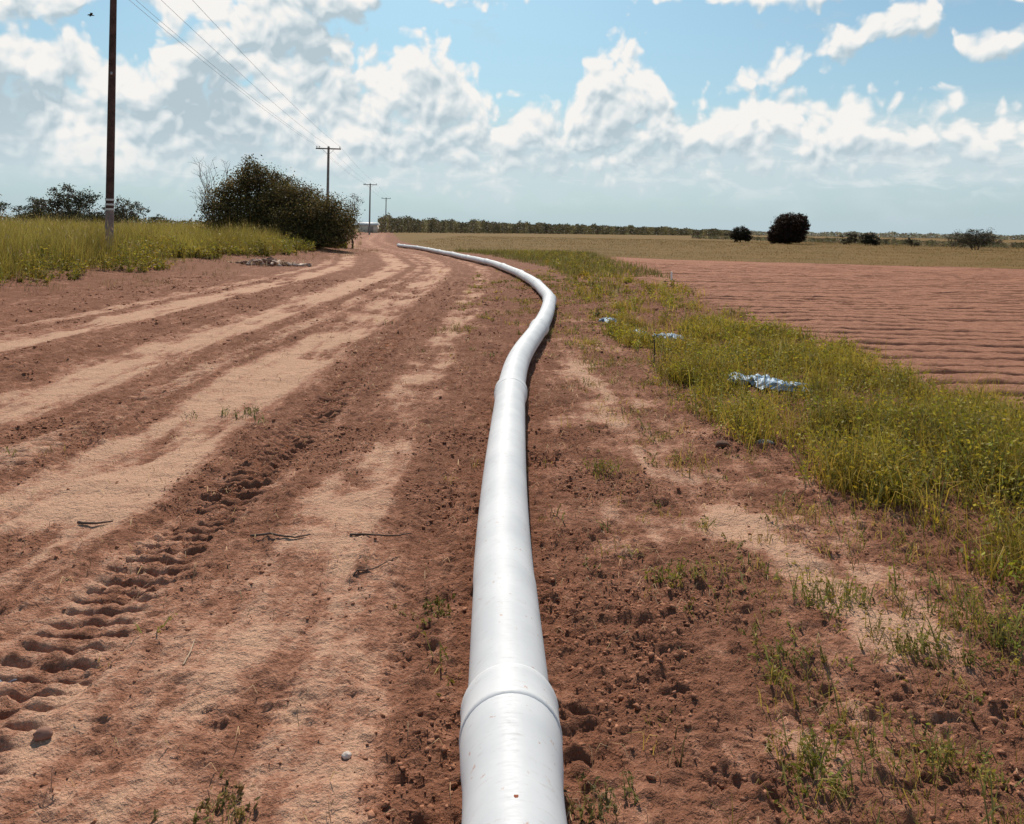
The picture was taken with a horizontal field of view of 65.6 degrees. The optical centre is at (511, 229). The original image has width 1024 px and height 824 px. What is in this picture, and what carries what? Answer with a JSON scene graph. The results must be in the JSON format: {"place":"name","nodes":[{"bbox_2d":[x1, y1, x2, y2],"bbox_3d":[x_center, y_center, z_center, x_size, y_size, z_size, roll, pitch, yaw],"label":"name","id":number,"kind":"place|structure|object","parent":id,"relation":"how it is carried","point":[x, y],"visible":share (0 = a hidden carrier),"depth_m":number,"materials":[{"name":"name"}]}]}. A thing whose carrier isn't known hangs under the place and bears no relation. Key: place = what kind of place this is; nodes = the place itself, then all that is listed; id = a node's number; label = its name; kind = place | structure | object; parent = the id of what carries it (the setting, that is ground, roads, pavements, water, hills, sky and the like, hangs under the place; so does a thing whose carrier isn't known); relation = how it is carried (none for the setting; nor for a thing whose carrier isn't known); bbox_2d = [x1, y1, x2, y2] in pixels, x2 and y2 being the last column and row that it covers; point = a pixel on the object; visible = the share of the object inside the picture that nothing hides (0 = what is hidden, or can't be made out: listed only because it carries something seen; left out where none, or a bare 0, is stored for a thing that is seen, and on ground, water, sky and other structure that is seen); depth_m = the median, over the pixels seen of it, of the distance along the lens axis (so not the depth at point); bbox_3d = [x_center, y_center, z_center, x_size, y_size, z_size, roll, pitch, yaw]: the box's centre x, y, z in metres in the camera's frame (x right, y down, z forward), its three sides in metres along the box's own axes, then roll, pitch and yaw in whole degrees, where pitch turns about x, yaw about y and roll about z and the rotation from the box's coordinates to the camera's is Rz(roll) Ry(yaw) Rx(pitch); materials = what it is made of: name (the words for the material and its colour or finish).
{"place":"outdoors","nodes":[
{"label":"outdoors","id":0,"kind":"place"},
{"bbox_2d":[0,219,202,230],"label":"grass","id":1,"kind":"structure","parent":0,"point":[115,222],"depth_m":99.35,"materials":[{"name":"green plant"}]},
{"bbox_2d":[0,206,361,282],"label":"tall grass","id":2,"kind":"structure","parent":0,"point":[74,238],"depth_m":32.89,"materials":[{"name":"green plant"}]},
{"bbox_2d":[0,232,500,823],"bbox_3d":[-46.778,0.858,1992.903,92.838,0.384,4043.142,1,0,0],"label":"dirt road","id":3,"kind":"structure","parent":0,"point":[296,658],"depth_m":4.57,"materials":[{"name":"soil"}]},
{"bbox_2d":[33,727,52,741],"bbox_3d":[-1.577,1.696,2.671,0.065,0.040,0.048,1,0,0],"label":"stone","id":4,"kind":"object","parent":3,"relation":"on","point":[42,734],"visible":1,"depth_m":2.66,"materials":[{"name":"brown stone"}]},
{"bbox_2d":[77,520,112,524],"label":"twig","id":5,"kind":"object","parent":3,"relation":"on","point":[81,522],"visible":0.99,"depth_m":4.65,"materials":[{"name":"brown wood"}]},
{"bbox_2d":[182,639,194,664],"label":"twig","id":6,"kind":"object","parent":3,"relation":"on","point":[189,653],"visible":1,"depth_m":3.17,"materials":[{"name":"wood"}]},
{"bbox_2d":[152,768,260,823],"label":"weed plant","id":7,"kind":"object","parent":3,"relation":"on","point":[241,787],"visible":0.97,"depth_m":2.35,"materials":[{"name":"green plant"}]},
{"bbox_2d":[182,401,263,424],"bbox_3d":[-2.558,1.670,7.189,0.693,0.179,0.573,1,0,-33],"label":"weed plant","id":8,"kind":"object","parent":3,"relation":"on","point":[248,410],"visible":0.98,"depth_m":7.36,"materials":[{"name":"green plant"}]},
{"bbox_2d":[227,257,317,266],"bbox_3d":[-10.885,1.365,34.153,5.304,0.434,2.973,1,0,-22],"label":"debris heap","id":9,"kind":"object","parent":3,"relation":"on","point":[269,261],"visible":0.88,"depth_m":33.81,"materials":[{"name":"grey stone"}]},
{"bbox_2d":[250,532,310,537],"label":"twig","id":10,"kind":"object","parent":3,"relation":"on","point":[262,534],"visible":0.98,"depth_m":4.33,"materials":[{"name":"brown wood"}]},
{"bbox_2d":[341,751,351,759],"bbox_3d":[-0.540,1.713,2.589,0.034,0.024,0.028,1,0,0],"label":"stone","id":11,"kind":"object","parent":3,"relation":"on","point":[346,755],"visible":1,"depth_m":2.58,"materials":[{"name":"white stone"}]},
{"bbox_2d":[342,193,363,248],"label":"thin tree","id":12,"kind":"object","parent":3,"relation":"on","point":[357,200],"visible":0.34,"depth_m":61.96,"materials":[{"name":"green plant"}]},
{"bbox_2d":[358,222,379,232],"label":"shed","id":13,"kind":"structure","parent":3,"relation":"on","point":[374,227],"depth_m":238.00,"materials":[{"name":"white metal"}]},
{"bbox_2d":[363,183,376,234],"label":"utility pole","id":14,"kind":"object","parent":3,"relation":"on","point":[370,184],"visible":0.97,"depth_m":182.85,"materials":[{"name":"brown wood"}]},
{"bbox_2d":[353,556,400,574],"bbox_3d":[-0.675,1.684,4.002,0.013,0.027,0.308,1,0,41],"label":"twig","id":15,"kind":"object","parent":3,"relation":"on","point":[372,568],"visible":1,"depth_m":3.96,"materials":[{"name":"brown wood"}]},
{"bbox_2d":[350,533,411,536],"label":"twig","id":16,"kind":"object","parent":3,"relation":"on","point":[354,534],"visible":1,"depth_m":4.39,"materials":[{"name":"brown wood"}]},
{"bbox_2d":[393,593,455,624],"bbox_3d":[-0.363,1.723,3.589,0.307,0.088,0.272,1,0,-23],"label":"weed plant","id":17,"kind":"object","parent":3,"relation":"on","point":[441,611],"visible":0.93,"depth_m":3.62,"materials":[{"name":"green plant"}]},
{"bbox_2d":[0,328,1019,823],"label":"dry straw","id":18,"kind":"object","parent":3,"relation":"on","point":[544,548],"visible":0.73,"depth_m":4.67,"materials":[{"name":"beige plant"}]},
{"bbox_2d":[0,229,1023,823],"bbox_3d":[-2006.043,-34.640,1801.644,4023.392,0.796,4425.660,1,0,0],"label":"ground","id":19,"kind":"structure","parent":0,"point":[670,797],"depth_m":3.56,"materials":[{"name":"soil"}]},
{"bbox_2d":[0,194,13,216],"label":"tree","id":20,"kind":"object","parent":19,"relation":"on","point":[3,206],"visible":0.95,"depth_m":115.16,"materials":[{"name":"green plant"}]},
{"bbox_2d":[9,196,58,220],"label":"tree","id":21,"kind":"object","parent":19,"relation":"on","point":[20,209],"visible":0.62,"depth_m":117.45,"materials":[{"name":"green plant"}]},
{"bbox_2d":[30,182,105,223],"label":"tree","id":22,"kind":"object","parent":19,"relation":"on","point":[63,201],"visible":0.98,"depth_m":111.41,"materials":[{"name":"green plant"}]},
{"bbox_2d":[7,207,139,226],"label":"hedge","id":23,"kind":"object","parent":19,"relation":"on","point":[101,214],"visible":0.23,"depth_m":122.64,"materials":[{"name":"green plant"}]},
{"bbox_2d":[105,0,116,249],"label":"utility pole","id":24,"kind":"object","parent":19,"relation":"on","point":[110,174],"visible":0.94,"depth_m":29.89,"materials":[{"name":"brown wood"}]},
{"bbox_2d":[132,2,343,169],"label":"overhead wire","id":25,"kind":"object","parent":24,"relation":"attached to","point":[209,66],"visible":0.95,"depth_m":47.58,"materials":[{"name":"grey metal"}]},
{"bbox_2d":[136,0,373,191],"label":"overhead wire","id":26,"kind":"object","parent":24,"relation":"attached to","point":[215,67],"visible":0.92,"depth_m":47.58,"materials":[{"name":"grey metal"}]},
{"bbox_2d":[161,0,361,177],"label":"overhead wire","id":27,"kind":"object","parent":24,"relation":"attached to","point":[243,76],"visible":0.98,"depth_m":48.81,"materials":[{"name":"grey metal"}]},
{"bbox_2d":[194,2,388,196],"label":"overhead wire","id":28,"kind":"object","parent":24,"relation":"attached to","point":[250,61],"visible":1,"depth_m":45.90,"materials":[{"name":"grey metal"}]},
{"bbox_2d":[97,196,150,224],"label":"tree","id":29,"kind":"object","parent":19,"relation":"on","point":[123,209],"visible":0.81,"depth_m":115.89,"materials":[{"name":"green plant"}]},
{"bbox_2d":[144,213,169,224],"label":"bush","id":30,"kind":"object","parent":19,"relation":"on","point":[156,218],"visible":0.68,"depth_m":119.85,"materials":[{"name":"green plant"}]},
{"bbox_2d":[0,215,357,228],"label":"scrub","id":31,"kind":"object","parent":19,"relation":"on","point":[148,219],"visible":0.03,"depth_m":316.69,"materials":[{"name":"green plant"}]},
{"bbox_2d":[188,157,230,224],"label":"bare shrub","id":32,"kind":"object","parent":19,"relation":"on","point":[207,187],"visible":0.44,"depth_m":56.83,"materials":[{"name":"grey plant"}]},
{"bbox_2d":[188,154,326,238],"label":"mesquite","id":33,"kind":"object","parent":19,"relation":"on","point":[239,201],"visible":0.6,"depth_m":54.91,"materials":[{"name":"green plant"}]},
{"bbox_2d":[251,171,364,247],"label":"dense bush","id":34,"kind":"object","parent":19,"relation":"on","point":[331,226],"visible":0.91,"depth_m":52.19,"materials":[{"name":"green plant"}]},
{"bbox_2d":[316,146,340,201],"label":"utility pole","id":35,"kind":"object","parent":19,"relation":"on","point":[328,148],"visible":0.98,"depth_m":99.87,"materials":[{"name":"brown wood"}]},
{"bbox_2d":[397,244,566,823],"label":"pipeline","id":36,"kind":"object","parent":19,"relation":"on","point":[511,753],"visible":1,"depth_m":2.73,"materials":[{"name":"white plastic"}]},
{"bbox_2d":[0,231,1023,588],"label":"weed strip","id":37,"kind":"object","parent":19,"relation":"on","point":[970,439],"visible":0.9,"depth_m":6.99,"materials":[{"name":"green plant"}]},
{"bbox_2d":[0,246,1023,823],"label":"weeds","id":38,"kind":"object","parent":19,"relation":"on","point":[590,342],"visible":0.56,"depth_m":4.11,"materials":[{"name":"green plant"}]},
{"bbox_2d":[0,275,1023,823],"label":"soil clods","id":39,"kind":"object","parent":19,"relation":"on","point":[372,813],"visible":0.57,"depth_m":3.84,"materials":[{"name":"brown soil"}]},
{"bbox_2d":[582,456,620,476],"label":"weed plant","id":40,"kind":"object","parent":19,"relation":"on","point":[599,466],"visible":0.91,"depth_m":5.70,"materials":[{"name":"green plant"}]},
{"bbox_2d":[563,769,640,823],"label":"weed plant","id":41,"kind":"object","parent":19,"relation":"on","point":[601,806],"visible":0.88,"depth_m":2.40,"materials":[{"name":"green plant"}]},
{"bbox_2d":[598,317,616,322],"bbox_3d":[1.781,1.670,14.713,0.318,0.100,0.316,1,0,-42],"label":"plastic sheet","id":42,"kind":"object","parent":19,"relation":"on","point":[603,319],"visible":0.6,"depth_m":14.67,"materials":[{"name":"white plastic"}]},
{"bbox_2d":[652,332,684,340],"bbox_3d":[2.441,1.677,12.471,0.418,0.135,0.441,1,0,-37],"label":"plastic sheet","id":43,"kind":"object","parent":19,"relation":"on","point":[672,335],"visible":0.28,"depth_m":12.46,"materials":[{"name":"white plastic"}]},
{"bbox_2d":[644,557,712,588],"bbox_3d":[0.883,1.716,4.001,0.422,0.185,0.274,1,0,-25],"label":"weed plant","id":44,"kind":"object","parent":19,"relation":"on","point":[678,568],"visible":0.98,"depth_m":3.98,"materials":[{"name":"green plant"}]},
{"bbox_2d":[715,440,729,448],"bbox_3d":[1.694,1.734,6.397,0.120,0.074,0.088,1,0,0],"label":"stone","id":45,"kind":"object","parent":19,"relation":"on","point":[722,444],"visible":0.88,"depth_m":6.37,"materials":[{"name":"stone"}]},
{"bbox_2d":[721,372,808,393],"bbox_3d":[2.842,1.693,8.916,0.507,0.141,1.155,1,0,-39],"label":"plastic sheet","id":46,"kind":"object","parent":19,"relation":"on","point":[769,380],"visible":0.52,"depth_m":8.77,"materials":[{"name":"white plastic"}]},
{"bbox_2d":[755,439,774,444],"bbox_3d":[2.096,1.772,6.592,0.166,0.064,0.110,1,0,0],"label":"stone","id":47,"kind":"object","parent":19,"relation":"on","point":[770,441],"visible":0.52,"depth_m":6.57,"materials":[{"name":"grey stone"}]},
{"bbox_2d":[738,619,827,693],"bbox_3d":[1.110,1.720,3.230,0.340,0.159,0.515,1,0,12],"label":"weed plant","id":48,"kind":"object","parent":19,"relation":"on","point":[806,653],"visible":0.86,"depth_m":3.20,"materials":[{"name":"green plant"}]},
{"bbox_2d":[765,724,855,805],"bbox_3d":[0.962,1.697,2.521,0.246,0.163,0.400,1,0,0],"label":"weed plant","id":49,"kind":"object","parent":19,"relation":"on","point":[813,763],"visible":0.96,"depth_m":2.54,"materials":[{"name":"green plant"}]},
{"bbox_2d":[790,564,890,633],"bbox_3d":[1.552,1.685,3.676,0.527,0.197,0.394,1,0,42],"label":"weed plant","id":50,"kind":"object","parent":19,"relation":"on","point":[846,593],"visible":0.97,"depth_m":3.74,"materials":[{"name":"green plant"}]},
{"bbox_2d":[854,622,983,674],"bbox_3d":[1.670,1.709,3.315,0.470,0.166,0.318,1,0,12],"label":"weed plant","id":51,"kind":"object","parent":19,"relation":"on","point":[923,643],"visible":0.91,"depth_m":3.29,"materials":[{"name":"green plant"}]},
{"bbox_2d":[868,697,1023,823],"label":"weed plant","id":52,"kind":"object","parent":19,"relation":"on","point":[934,755],"visible":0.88,"depth_m":2.60,"materials":[{"name":"green plant"}]},
{"bbox_2d":[886,556,1023,666],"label":"weed plant","id":53,"kind":"object","parent":19,"relation":"on","point":[973,603],"visible":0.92,"depth_m":3.54,"materials":[{"name":"green plant"}]},
{"bbox_2d":[0,0,1023,238],"label":"sky","id":54,"kind":"structure","parent":0,"point":[862,116],"materials":[{"name":"blue"}]},
{"bbox_2d":[523,233,1023,268],"bbox_3d":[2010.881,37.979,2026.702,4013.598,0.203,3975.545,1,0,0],"label":"crop field","id":55,"kind":"structure","parent":0,"point":[855,254],"depth_m":80.31,"materials":[{"name":"plant"}]},
{"bbox_2d":[377,212,731,235],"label":"treeline","id":56,"kind":"object","parent":55,"relation":"on","point":[404,225],"visible":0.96,"depth_m":367.21,"materials":[{"name":"green plant"}]},
{"bbox_2d":[355,224,1023,239],"bbox_3d":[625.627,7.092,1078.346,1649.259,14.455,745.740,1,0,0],"label":"scrub","id":57,"kind":"object","parent":55,"relation":"on","point":[892,234],"visible":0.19,"depth_m":1048.66,"materials":[{"name":"green plant"}]},
{"bbox_2d":[412,235,1023,277],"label":"field cover","id":58,"kind":"object","parent":55,"relation":"on","point":[505,255],"visible":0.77,"depth_m":59.55,"materials":[{"name":"green plant"}]},
{"bbox_2d":[729,225,752,241],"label":"round bush","id":59,"kind":"object","parent":55,"relation":"on","point":[737,234],"visible":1,"depth_m":157.35,"materials":[{"name":"green plant"}]},
{"bbox_2d":[766,212,810,243],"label":"dome tree","id":60,"kind":"object","parent":55,"relation":"on","point":[789,228],"visible":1,"depth_m":146.44,"materials":[{"name":"green plant"}]},
{"bbox_2d":[840,233,857,244],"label":"field bush","id":61,"kind":"object","parent":55,"relation":"on","point":[850,238],"visible":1,"depth_m":149.77,"materials":[{"name":"green plant"}]},
{"bbox_2d":[691,235,1023,247],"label":"field scrub","id":62,"kind":"object","parent":55,"relation":"on","point":[894,241],"visible":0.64,"depth_m":167.60,"materials":[{"name":"green plant"}]},
{"bbox_2d":[857,232,884,245],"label":"field bush","id":63,"kind":"object","parent":55,"relation":"on","point":[868,239],"visible":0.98,"depth_m":144.78,"materials":[{"name":"green plant"}]},
{"bbox_2d":[905,238,920,246],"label":"field bush","id":64,"kind":"object","parent":55,"relation":"on","point":[912,243],"visible":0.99,"depth_m":139.79,"materials":[{"name":"green plant"}]},
{"bbox_2d":[945,227,1004,249],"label":"twiggy bush","id":65,"kind":"object","parent":55,"relation":"on","point":[969,238],"visible":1,"depth_m":115.55,"materials":[{"name":"green plant"}]},
{"bbox_2d":[594,257,1023,409],"bbox_3d":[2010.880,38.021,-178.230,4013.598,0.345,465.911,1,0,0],"label":"ploughed field","id":66,"kind":"structure","parent":0,"point":[957,319],"depth_m":19.51,"materials":[{"name":"soil"}]}
]}

